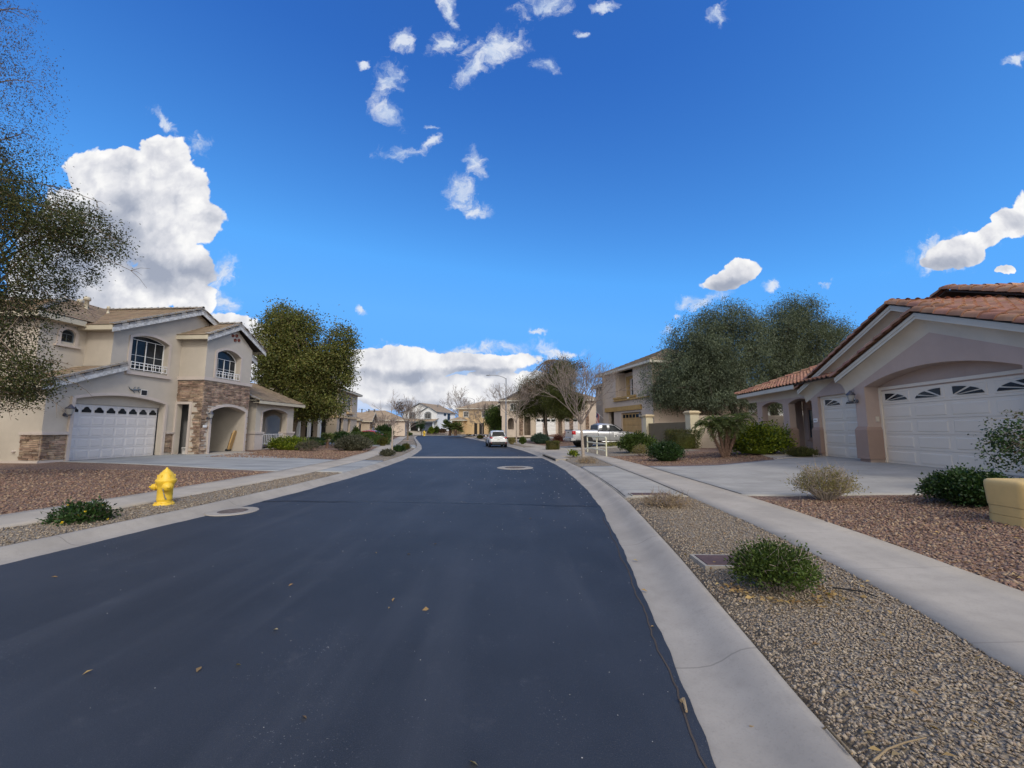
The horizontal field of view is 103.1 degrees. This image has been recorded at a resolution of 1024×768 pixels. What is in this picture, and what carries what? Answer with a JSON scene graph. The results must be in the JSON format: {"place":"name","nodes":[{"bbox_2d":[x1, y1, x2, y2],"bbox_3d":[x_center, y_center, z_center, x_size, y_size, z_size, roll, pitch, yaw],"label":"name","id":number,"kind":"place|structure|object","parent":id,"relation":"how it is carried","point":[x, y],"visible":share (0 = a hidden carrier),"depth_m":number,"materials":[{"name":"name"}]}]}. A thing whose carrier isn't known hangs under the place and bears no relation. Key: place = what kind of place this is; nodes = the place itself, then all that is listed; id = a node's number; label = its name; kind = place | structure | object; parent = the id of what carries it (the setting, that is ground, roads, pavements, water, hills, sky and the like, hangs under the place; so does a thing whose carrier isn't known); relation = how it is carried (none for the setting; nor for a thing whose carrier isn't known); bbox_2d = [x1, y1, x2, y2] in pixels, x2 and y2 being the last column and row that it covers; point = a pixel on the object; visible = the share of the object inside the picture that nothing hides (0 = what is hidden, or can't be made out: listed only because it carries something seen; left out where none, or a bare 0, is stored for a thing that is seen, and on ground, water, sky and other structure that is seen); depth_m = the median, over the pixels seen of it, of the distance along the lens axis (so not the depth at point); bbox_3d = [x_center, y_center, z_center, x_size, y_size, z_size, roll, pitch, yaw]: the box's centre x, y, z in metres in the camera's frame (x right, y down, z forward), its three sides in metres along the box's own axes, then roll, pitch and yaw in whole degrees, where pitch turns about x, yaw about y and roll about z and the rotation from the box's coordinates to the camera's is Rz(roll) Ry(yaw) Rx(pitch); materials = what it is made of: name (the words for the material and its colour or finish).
{"place":"outdoors","nodes":[
{"label":"outdoors","id":0,"kind":"place"},
{"bbox_2d":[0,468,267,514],"bbox_3d":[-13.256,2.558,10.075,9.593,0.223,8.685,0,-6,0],"label":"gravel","id":1,"kind":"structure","parent":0,"point":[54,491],"depth_m":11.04,"materials":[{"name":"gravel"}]},
{"bbox_2d":[62,454,332,470],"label":"driveway","id":2,"kind":"structure","parent":0,"point":[239,462],"depth_m":18.35,"materials":[{"name":"concrete"}]},
{"bbox_2d":[0,436,399,514],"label":"yard","id":3,"kind":"structure","parent":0,"point":[67,465],"depth_m":14.34,"materials":[{"name":"gravel"}]},
{"bbox_2d":[0,1,149,419],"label":"leafy tree","id":4,"kind":"object","parent":3,"relation":"on","point":[17,228],"visible":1,"depth_m":11.73,"materials":[{"name":"green plant"}]},
{"bbox_2d":[0,296,304,462],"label":"stucco house","id":5,"kind":"structure","parent":3,"relation":"on","point":[188,369],"depth_m":21.96,"materials":[{"name":"beige paint"}]},
{"bbox_2d":[61,330,73,342],"bbox_3d":[-21.224,-2.288,19.353,0.065,0.610,0.560,0,-6,3],"label":"window","id":6,"kind":"structure","parent":5,"relation":"in","point":[66,334],"depth_m":19.41,"materials":[{"name":"black glass"}]},
{"bbox_2d":[69,404,156,460],"bbox_3d":[-20.030,2.402,20.421,0.120,2.590,4.440,0,-6,3],"label":"garage door","id":7,"kind":"structure","parent":5,"relation":"in","point":[99,431],"depth_m":20.29,"materials":[{"name":"white metal"}]},
{"bbox_2d":[130,336,166,373],"bbox_3d":[-19.688,-1.598,21.977,0.381,1.910,2.100,0,-6,3],"label":"window","id":8,"kind":"structure","parent":5,"relation":"in","point":[147,355],"depth_m":22.07,"materials":[{"name":"white glass"}]},
{"bbox_2d":[216,351,239,380],"bbox_3d":[-17.947,-1.181,25.522,0.400,1.800,1.950,0,-6,3],"label":"window","id":9,"kind":"structure","parent":5,"relation":"in","point":[226,363],"depth_m":25.68,"materials":[{"name":"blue glass"}]},
{"bbox_2d":[264,435,310,449],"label":"clipped hedge","id":10,"kind":"object","parent":3,"relation":"on","point":[286,443],"visible":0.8,"depth_m":28.12,"materials":[{"name":"green plant"}]},
{"bbox_2d":[210,449,369,458],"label":"gravel","id":11,"kind":"structure","parent":3,"relation":"on","point":[265,453],"depth_m":24.13,"materials":[{"name":"gravel"}]},
{"bbox_2d":[332,432,374,450],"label":"mound shrub","id":12,"kind":"object","parent":11,"relation":"on","point":[353,442],"visible":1,"depth_m":28.67,"materials":[{"name":"green plant"}]},
{"bbox_2d":[246,297,364,433],"bbox_3d":[-19.206,-1.234,37.533,11.180,14.075,8.130,0,-6,0],"label":"shade tree","id":13,"kind":"object","parent":3,"relation":"on","point":[295,365],"visible":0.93,"depth_m":36.41,"materials":[{"name":"green plant"}]},
{"bbox_2d":[295,439,322,450],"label":"rose bush","id":14,"kind":"object","parent":3,"relation":"on","point":[303,445],"visible":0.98,"depth_m":27.58,"materials":[{"name":"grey plant"}]},
{"bbox_2d":[259,384,362,444],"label":"hipped house","id":15,"kind":"structure","parent":3,"relation":"on","point":[346,424],"depth_m":47.03,"materials":[{"name":"beige paint"}]},
{"bbox_2d":[319,432,336,447],"bbox_3d":[-14.738,4.534,32.546,1.350,1.424,1.542,0,-6,0],"label":"fan palm","id":16,"kind":"object","parent":3,"relation":"on","point":[330,435],"visible":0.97,"depth_m":32.41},
{"bbox_2d":[330,428,350,444],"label":"round hedge","id":17,"kind":"object","parent":3,"relation":"on","point":[339,434],"visible":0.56,"depth_m":35.80,"materials":[{"name":"green plant"}]},
{"bbox_2d":[357,412,377,430],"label":"gabled bungalow","id":18,"kind":"object","parent":3,"relation":"on","point":[365,419],"visible":0.25,"depth_m":68.20,"materials":[{"name":"beige paint"}]},
{"bbox_2d":[351,430,391,444],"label":"long hedge","id":19,"kind":"object","parent":3,"relation":"on","point":[375,436],"visible":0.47,"depth_m":40.68,"materials":[{"name":"green plant"}]},
{"bbox_2d":[373,423,394,437],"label":"spiky shrub","id":20,"kind":"object","parent":3,"relation":"on","point":[384,427],"visible":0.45,"depth_m":51.92,"materials":[{"name":"green plant"}]},
{"bbox_2d":[370,415,402,435],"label":"bare tree","id":21,"kind":"object","parent":3,"relation":"on","point":[382,421],"visible":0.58,"depth_m":69.18,"materials":[{"name":"brown plant"}]},
{"bbox_2d":[0,436,406,528],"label":"pavement","id":22,"kind":"structure","parent":0,"point":[22,518],"depth_m":10.46,"materials":[{"name":"concrete"}]},
{"bbox_2d":[0,436,416,546],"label":"parkway","id":23,"kind":"structure","parent":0,"point":[377,457],"depth_m":8.47,"materials":[{"name":"gravel"}]},
{"bbox_2d":[36,495,127,526],"bbox_3d":[-7.219,2.133,6.854,1.106,0.500,0.934,0,-6,0],"label":"lantana","id":24,"kind":"object","parent":23,"relation":"on","point":[77,511],"visible":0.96,"depth_m":6.71,"materials":[{"name":"green plant"}]},
{"bbox_2d":[149,467,176,505],"bbox_3d":[-7.095,2.103,8.319,0.455,0.772,0.387,-3,-7,25],"label":"fire hydrant","id":25,"kind":"object","parent":23,"relation":"on","point":[165,482],"visible":0.99,"depth_m":8.23,"materials":[{"name":"metal"}]},
{"bbox_2d":[0,472,339,545],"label":"gravel","id":26,"kind":"structure","parent":23,"relation":"on","point":[20,534],"depth_m":7.62,"materials":[{"name":"gravel"}]},
{"bbox_2d":[315,460,382,472],"bbox_3d":[-6.716,3.580,17.510,1.128,0.190,5.661,0,-6,-3],"label":"apron","id":27,"kind":"object","parent":23,"relation":"on","point":[351,466],"visible":0.77,"depth_m":16.83,"materials":[{"name":"concrete"}]},
{"bbox_2d":[379,448,395,455],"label":"parkway shrub","id":28,"kind":"object","parent":23,"relation":"on","point":[387,452],"visible":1,"depth_m":23.66,"materials":[{"name":"green plant"}]},
{"bbox_2d":[372,391,408,449],"bbox_3d":[-8.142,2.536,27.397,2.417,4.354,1.745,1,-7,-8],"label":"bare tree","id":29,"kind":"object","parent":23,"relation":"on","point":[399,410],"visible":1,"depth_m":27.25,"materials":[{"name":"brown plant"}]},
{"bbox_2d":[393,444,406,451],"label":"parkway shrub","id":30,"kind":"object","parent":23,"relation":"on","point":[398,448],"visible":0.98,"depth_m":28.46,"materials":[{"name":"green plant"}]},
{"bbox_2d":[386,396,425,440],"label":"bare tree","id":31,"kind":"object","parent":23,"relation":"on","point":[406,413],"visible":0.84,"depth_m":58.24,"materials":[{"name":"grey plant"}]},
{"bbox_2d":[209,451,254,454],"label":"path","id":32,"kind":"structure","parent":0,"point":[230,452],"depth_m":24.87,"materials":[{"name":"concrete"}]},
{"bbox_2d":[225,430,236,450],"bbox_3d":[-18.285,3.697,26.436,0.477,1.344,0.500,2,-7,-14],"label":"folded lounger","id":33,"kind":"object","parent":32,"relation":"on","point":[231,441],"visible":0.99,"depth_m":26.33,"materials":[{"name":"yellow"}]},
{"bbox_2d":[0,436,715,767],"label":"road","id":34,"kind":"structure","parent":0,"point":[171,609],"depth_m":3.24,"materials":[{"name":"asphalt"}]},
{"bbox_2d":[205,507,258,515],"bbox_3d":[-5.679,2.587,8.263,0.920,0.013,0.920,0,-6,0],"label":"manhole","id":35,"kind":"object","parent":34,"relation":"on","point":[230,511],"visible":1,"depth_m":8.20,"materials":[{"name":"concrete"}]},
{"bbox_2d":[263,501,580,505],"bbox_3d":[-1.955,2.704,9.246,7.660,0.001,0.347,0,-6,4],"label":"sealed crack","id":36,"kind":"object","parent":34,"relation":"on","point":[411,501],"visible":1,"depth_m":9.42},
{"bbox_2d":[408,457,541,457],"bbox_3d":[-2.270,4.458,24.705,8.240,0.001,1.400,0,-6,0],"label":"valley gutter","id":37,"kind":"object","parent":34,"relation":"on","point":[474,457],"visible":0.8,"depth_m":24.52,"materials":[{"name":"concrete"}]},
{"bbox_2d":[485,430,506,446],"bbox_3d":[-1.614,5.506,41.018,2.060,1.706,4.267,1,-7,-9],"label":"parked suv","id":38,"kind":"object","parent":34,"relation":"on","point":[497,437],"visible":0.98,"depth_m":39.11,"materials":[{"name":"white paint"}]},
{"bbox_2d":[497,466,532,469],"bbox_3d":[0.135,3.674,17.838,1.600,0.013,1.600,0,-6,0],"label":"manhole","id":39,"kind":"object","parent":34,"relation":"on","point":[515,467],"visible":1,"depth_m":17.84,"materials":[{"name":"concrete"}]},
{"bbox_2d":[603,518,707,767],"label":"edge crack","id":40,"kind":"object","parent":34,"relation":"on","point":[697,750],"visible":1,"depth_m":2.72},
{"bbox_2d":[361,409,408,435],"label":"broad roof house","id":41,"kind":"structure","parent":0,"point":[401,422],"depth_m":93.77,"materials":[{"name":"beige paint"}]},
{"bbox_2d":[426,431,487,434],"bbox_3d":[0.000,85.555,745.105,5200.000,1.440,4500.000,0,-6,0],"label":"ground","id":42,"kind":"structure","parent":0,"point":[439,433],"depth_m":130.38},
{"bbox_2d":[0,436,421,564],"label":"kerb","id":43,"kind":"structure","parent":42,"relation":"on","point":[11,553],"depth_m":7.10,"materials":[{"name":"concrete"}]},
{"bbox_2d":[403,403,454,430],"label":"white house","id":44,"kind":"structure","parent":42,"relation":"on","point":[433,415],"depth_m":133.46,"materials":[{"name":"paint"}]},
{"bbox_2d":[441,419,457,435],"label":"fan palm","id":45,"kind":"object","parent":42,"relation":"on","point":[445,421],"visible":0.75,"depth_m":91.66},
{"bbox_2d":[448,421,464,435],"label":"fan palm","id":46,"kind":"object","parent":42,"relation":"on","point":[455,426],"visible":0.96,"depth_m":90.95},
{"bbox_2d":[439,387,484,413],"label":"bare tree","id":47,"kind":"object","parent":42,"relation":"on","point":[460,402],"visible":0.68,"depth_m":117.97,"materials":[{"name":"grey plant"}]},
{"bbox_2d":[461,436,860,767],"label":"kerb","id":48,"kind":"structure","parent":42,"relation":"on","point":[734,684],"depth_m":2.74,"materials":[{"name":"concrete"}]},
{"bbox_2d":[542,454,568,460],"bbox_3d":[2.468,4.246,23.482,0.730,0.156,4.600,1,-6,-5],"label":"kerb inlet","id":49,"kind":"object","parent":48,"relation":"on","point":[554,457],"visible":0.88,"depth_m":23.03,"materials":[{"name":"concrete"}]},
{"bbox_2d":[749,725,852,754],"bbox_3d":[1.505,1.817,2.114,0.129,0.135,0.466,5,-8,-36],"label":"dry stalk","id":50,"kind":"object","parent":48,"relation":"on","point":[839,739],"visible":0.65,"depth_m":2.00,"materials":[{"name":"plant"}]},
{"bbox_2d":[0,0,1023,417],"label":"sky","id":51,"kind":"structure","parent":0,"point":[481,188],"materials":[{"name":"blue"}]},
{"bbox_2d":[525,447,587,456],"bbox_3d":[2.757,4.950,29.582,2.085,0.190,12.816,1,-7,-6],"label":"apron","id":52,"kind":"object","parent":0,"point":[556,452],"visible":0.67,"depth_m":28.48,"materials":[{"name":"concrete"}]},
{"bbox_2d":[560,442,617,449],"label":"driveway","id":53,"kind":"structure","parent":0,"point":[579,447],"depth_m":33.59,"materials":[{"name":"concrete"}]},
{"bbox_2d":[563,423,636,447],"bbox_3d":[7.529,4.356,34.526,6.230,2.034,2.454,1,-7,-12],"label":"pickup truck","id":54,"kind":"object","parent":53,"relation":"on","point":[612,433],"visible":0.5,"depth_m":33.61,"materials":[{"name":"silver metal"}]},
{"bbox_2d":[612,451,776,464],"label":"gravel","id":55,"kind":"structure","parent":0,"point":[678,460],"depth_m":18.84,"materials":[{"name":"gravel"}]},
{"bbox_2d":[466,436,1023,767],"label":"parkway","id":56,"kind":"structure","parent":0,"point":[922,731],"depth_m":2.65,"materials":[{"name":"gravel"}]},
{"bbox_2d":[462,400,498,438],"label":"bare tree","id":57,"kind":"object","parent":56,"relation":"on","point":[484,407],"visible":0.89,"depth_m":72.74,"materials":[{"name":"brown plant"}]},
{"bbox_2d":[518,352,638,456],"bbox_3d":[3.711,1.107,23.111,6.757,6.228,4.697,0,-6,0],"label":"bare tree","id":58,"kind":"object","parent":56,"relation":"on","point":[590,375],"visible":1,"depth_m":23.15,"materials":[{"name":"brown plant"}]},
{"bbox_2d":[575,455,598,463],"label":"dry tuft","id":59,"kind":"object","parent":56,"relation":"on","point":[582,460],"visible":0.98,"depth_m":18.68,"materials":[{"name":"plant"}]},
{"bbox_2d":[581,466,687,500],"bbox_3d":[3.416,3.083,13.136,1.543,0.190,7.952,0,-6,2],"label":"apron","id":60,"kind":"object","parent":56,"relation":"on","point":[624,482],"visible":0.79,"depth_m":11.87,"materials":[{"name":"concrete"}]},
{"bbox_2d":[639,486,700,510],"bbox_3d":[3.104,2.313,8.159,1.215,0.539,1.050,0,-6,0],"label":"dry tuft","id":61,"kind":"object","parent":56,"relation":"on","point":[658,500],"visible":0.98,"depth_m":8.03,"materials":[{"name":"plant"}]},
{"bbox_2d":[690,554,736,571],"bbox_3d":[2.564,2.078,4.707,0.820,0.084,0.430,0,-6,2],"label":"meter box","id":62,"kind":"object","parent":56,"relation":"on","point":[705,561],"visible":0.41,"depth_m":4.69,"materials":[{"name":"concrete"}]},
{"bbox_2d":[724,535,830,598],"bbox_3d":[2.556,1.738,3.950,0.850,0.519,0.823,6,-9,-44],"label":"parkway shrub","id":63,"kind":"object","parent":56,"relation":"on","point":[773,562],"visible":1,"depth_m":3.81,"materials":[{"name":"green plant"}]},
{"bbox_2d":[626,497,1023,767],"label":"gravel","id":64,"kind":"structure","parent":56,"relation":"on","point":[884,741],"depth_m":2.68,"materials":[{"name":"gravel"}]},
{"bbox_2d":[872,736,926,761],"bbox_3d":[1.839,1.731,1.935,0.403,0.016,0.030,2,-7,-20],"label":"dry stalk","id":65,"kind":"object","parent":64,"relation":"on","point":[879,755],"visible":1,"depth_m":1.94,"materials":[{"name":"plant"}]},
{"bbox_2d":[469,435,1023,675],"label":"pavement","id":66,"kind":"structure","parent":0,"point":[985,615],"depth_m":4.26,"materials":[{"name":"concrete"}]},
{"bbox_2d":[483,379,538,443],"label":"bare tree","id":67,"kind":"object","parent":66,"relation":"on","point":[521,399],"visible":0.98,"depth_m":45.31,"materials":[{"name":"brown plant"}]},
{"bbox_2d":[545,440,560,449],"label":"boxy bush","id":68,"kind":"object","parent":66,"relation":"on","point":[552,445],"visible":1,"depth_m":31.04,"materials":[{"name":"green plant"}]},
{"bbox_2d":[475,433,1023,589],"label":"yard","id":69,"kind":"structure","parent":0,"point":[778,499],"depth_m":6.84,"materials":[{"name":"gravel"}]},
{"bbox_2d":[450,400,500,433],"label":"golden house","id":70,"kind":"structure","parent":69,"relation":"on","point":[475,428],"depth_m":95.16,"materials":[{"name":"beige paint"}]},
{"bbox_2d":[483,403,501,430],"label":"round tree","id":71,"kind":"object","parent":69,"relation":"on","point":[494,421],"visible":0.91,"depth_m":69.10,"materials":[{"name":"green plant"}]},
{"bbox_2d":[486,374,506,436],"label":"street lamp","id":72,"kind":"object","parent":69,"relation":"on","point":[505,406],"visible":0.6,"depth_m":59.93,"materials":[{"name":"metal"}]},
{"bbox_2d":[508,357,564,436],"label":"tree","id":73,"kind":"object","parent":69,"relation":"on","point":[529,412],"visible":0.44,"depth_m":48.00,"materials":[{"name":"green plant"}]},
{"bbox_2d":[530,432,549,443],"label":"blue bush","id":74,"kind":"object","parent":69,"relation":"on","point":[538,438],"visible":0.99,"depth_m":42.89,"materials":[{"name":"green plant"}]},
{"bbox_2d":[498,390,595,436],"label":"stone trim house","id":75,"kind":"structure","parent":69,"relation":"on","point":[528,429],"depth_m":63.07,"materials":[{"name":"beige paint"}]},
{"bbox_2d":[524,417,530,434],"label":"front door","id":76,"kind":"structure","parent":75,"relation":"in","point":[527,425],"depth_m":64.16,"materials":[{"name":"brown wood"}]},
{"bbox_2d":[536,418,555,434],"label":"garage door","id":77,"kind":"structure","parent":75,"relation":"in","point":[551,427],"depth_m":62.90,"materials":[{"name":"white paint"}]},
{"bbox_2d":[565,418,577,429],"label":"garage door","id":78,"kind":"structure","parent":75,"relation":"in","point":[575,423],"depth_m":62.52,"materials":[{"name":"white paint"}]},
{"bbox_2d":[515,356,587,435],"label":"dry leaf tree","id":79,"kind":"object","parent":69,"relation":"on","point":[550,363],"visible":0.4,"depth_m":47.23,"materials":[{"name":"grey plant"}]},
{"bbox_2d":[536,355,590,442],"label":"tree","id":80,"kind":"object","parent":69,"relation":"on","point":[560,412],"visible":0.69,"depth_m":43.77,"materials":[{"name":"green plant"}]},
{"bbox_2d":[587,436,606,455],"bbox_3d":[5.199,3.826,25.129,0.090,1.203,4.486,0,-6,-3],"label":"hand railing","id":81,"kind":"object","parent":69,"relation":"on","point":[597,443],"visible":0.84,"depth_m":24.85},
{"bbox_2d":[579,447,698,455],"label":"bare earth","id":82,"kind":"structure","parent":69,"relation":"on","point":[615,451],"depth_m":26.14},
{"bbox_2d":[616,430,657,453],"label":"lush bush","id":83,"kind":"object","parent":82,"relation":"on","point":[628,441],"visible":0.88,"depth_m":24.76,"materials":[{"name":"green plant"}]},
{"bbox_2d":[630,443,648,455],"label":"bush","id":84,"kind":"object","parent":69,"relation":"on","point":[639,449],"visible":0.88,"depth_m":22.24,"materials":[{"name":"green plant"}]},
{"bbox_2d":[642,436,687,461],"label":"rounded bush","id":85,"kind":"object","parent":69,"relation":"on","point":[663,450],"visible":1,"depth_m":18.58,"materials":[{"name":"green plant"}]},
{"bbox_2d":[594,349,751,433],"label":"ochre trim house","id":86,"kind":"structure","parent":69,"relation":"on","point":[624,413],"depth_m":36.99,"materials":[{"name":"beige paint"}]},
{"bbox_2d":[623,412,641,433],"bbox_3d":[10.984,4.054,36.844,0.120,2.850,3.490,2,-7,-13],"label":"garage door","id":87,"kind":"structure","parent":86,"relation":"in","point":[631,421],"depth_m":36.93,"materials":[{"name":"brown paint"}]},
{"bbox_2d":[662,427,701,448],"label":"box hedge","id":88,"kind":"object","parent":69,"relation":"on","point":[684,439],"visible":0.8,"depth_m":25.76,"materials":[{"name":"green plant"}]},
{"bbox_2d":[629,295,783,416],"bbox_3d":[15.789,-1.512,33.180,12.672,12.986,8.004,0,-6,0],"label":"willow leaf tree","id":89,"kind":"object","parent":69,"relation":"on","point":[712,363],"visible":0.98,"depth_m":32.28,"materials":[{"name":"green plant"}]},
{"bbox_2d":[641,411,804,447],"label":"garden wall","id":90,"kind":"structure","parent":69,"relation":"on","point":[658,429],"depth_m":26.40,"materials":[{"name":"paint"}]},
{"bbox_2d":[690,412,757,457],"bbox_3d":[9.972,2.429,19.005,3.083,2.287,1.683,0,-6,0],"label":"date palm","id":91,"kind":"object","parent":69,"relation":"on","point":[720,425],"visible":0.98,"depth_m":18.87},
{"bbox_2d":[716,417,797,455],"bbox_3d":[12.009,2.561,19.939,3.756,1.880,2.857,3,-7,-27],"label":"bush","id":92,"kind":"object","parent":69,"relation":"on","point":[762,438],"visible":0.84,"depth_m":19.31,"materials":[{"name":"green plant"}]},
{"bbox_2d":[737,285,857,414],"bbox_3d":[24.722,-1.672,35.454,11.392,14.045,7.375,0,-6,0],"label":"willow leaf tree","id":93,"kind":"object","parent":69,"relation":"on","point":[807,341],"visible":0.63,"depth_m":34.57,"materials":[{"name":"green plant"}]},
{"bbox_2d":[685,502,1022,755],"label":"leaf litter","id":94,"kind":"object","parent":69,"relation":"on","point":[831,594],"visible":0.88,"depth_m":3.60,"materials":[{"name":"brown plant"}]},
{"bbox_2d":[734,282,1023,475],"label":"tile roof house","id":95,"kind":"structure","parent":69,"relation":"on","point":[934,378],"depth_m":13.01,"materials":[{"name":"paint"}]},
{"bbox_2d":[823,396,859,458],"bbox_3d":[13.801,1.761,16.766,0.120,2.580,2.660,-1,-7,7],"label":"garage door","id":96,"kind":"structure","parent":95,"relation":"in","point":[840,417],"depth_m":17.05,"materials":[{"name":"white paint"}]},
{"bbox_2d":[881,375,1023,475],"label":"garage door","id":97,"kind":"structure","parent":95,"relation":"in","point":[930,426],"depth_m":11.97,"materials":[{"name":"white paint"}]},
{"bbox_2d":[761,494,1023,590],"bbox_3d":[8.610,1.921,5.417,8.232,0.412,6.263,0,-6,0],"label":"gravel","id":98,"kind":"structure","parent":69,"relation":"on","point":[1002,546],"depth_m":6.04,"materials":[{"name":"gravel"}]},
{"bbox_2d":[783,455,871,500],"bbox_3d":[6.532,1.954,8.527,1.445,0.985,1.220,0,-6,0],"label":"twiggy bush","id":99,"kind":"object","parent":98,"relation":"on","point":[836,486],"visible":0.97,"depth_m":8.37,"materials":[{"name":"beige plant"}]},
{"bbox_2d":[914,462,1019,507],"bbox_3d":[8.431,1.856,7.437,1.744,0.832,1.471,0,-6,0],"label":"dark shrub","id":100,"kind":"object","parent":98,"relation":"on","point":[957,485],"visible":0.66,"depth_m":7.28,"materials":[{"name":"green plant"}]},
{"bbox_2d":[967,409,1023,477],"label":"garden tree","id":101,"kind":"object","parent":69,"relation":"on","point":[1004,443],"visible":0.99,"depth_m":8.25,"materials":[{"name":"green plant"}]},
{"bbox_2d":[983,478,1023,527],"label":"utility cabinet","id":102,"kind":"object","parent":69,"relation":"on","point":[1005,498],"visible":0.91,"depth_m":6.05,"materials":[{"name":"yellow plastic"}]},
{"bbox_2d":[760,452,820,459],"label":"path","id":103,"kind":"structure","parent":0,"point":[779,455],"depth_m":18.10,"materials":[{"name":"concrete"}]},
{"bbox_2d":[782,446,819,456],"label":"bush","id":104,"kind":"object","parent":103,"relation":"on","point":[798,451],"visible":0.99,"depth_m":17.39,"materials":[{"name":"green plant"}]},
{"bbox_2d":[648,456,1023,495],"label":"driveway","id":105,"kind":"structure","parent":0,"point":[762,478],"depth_m":12.07,"materials":[{"name":"concrete"}]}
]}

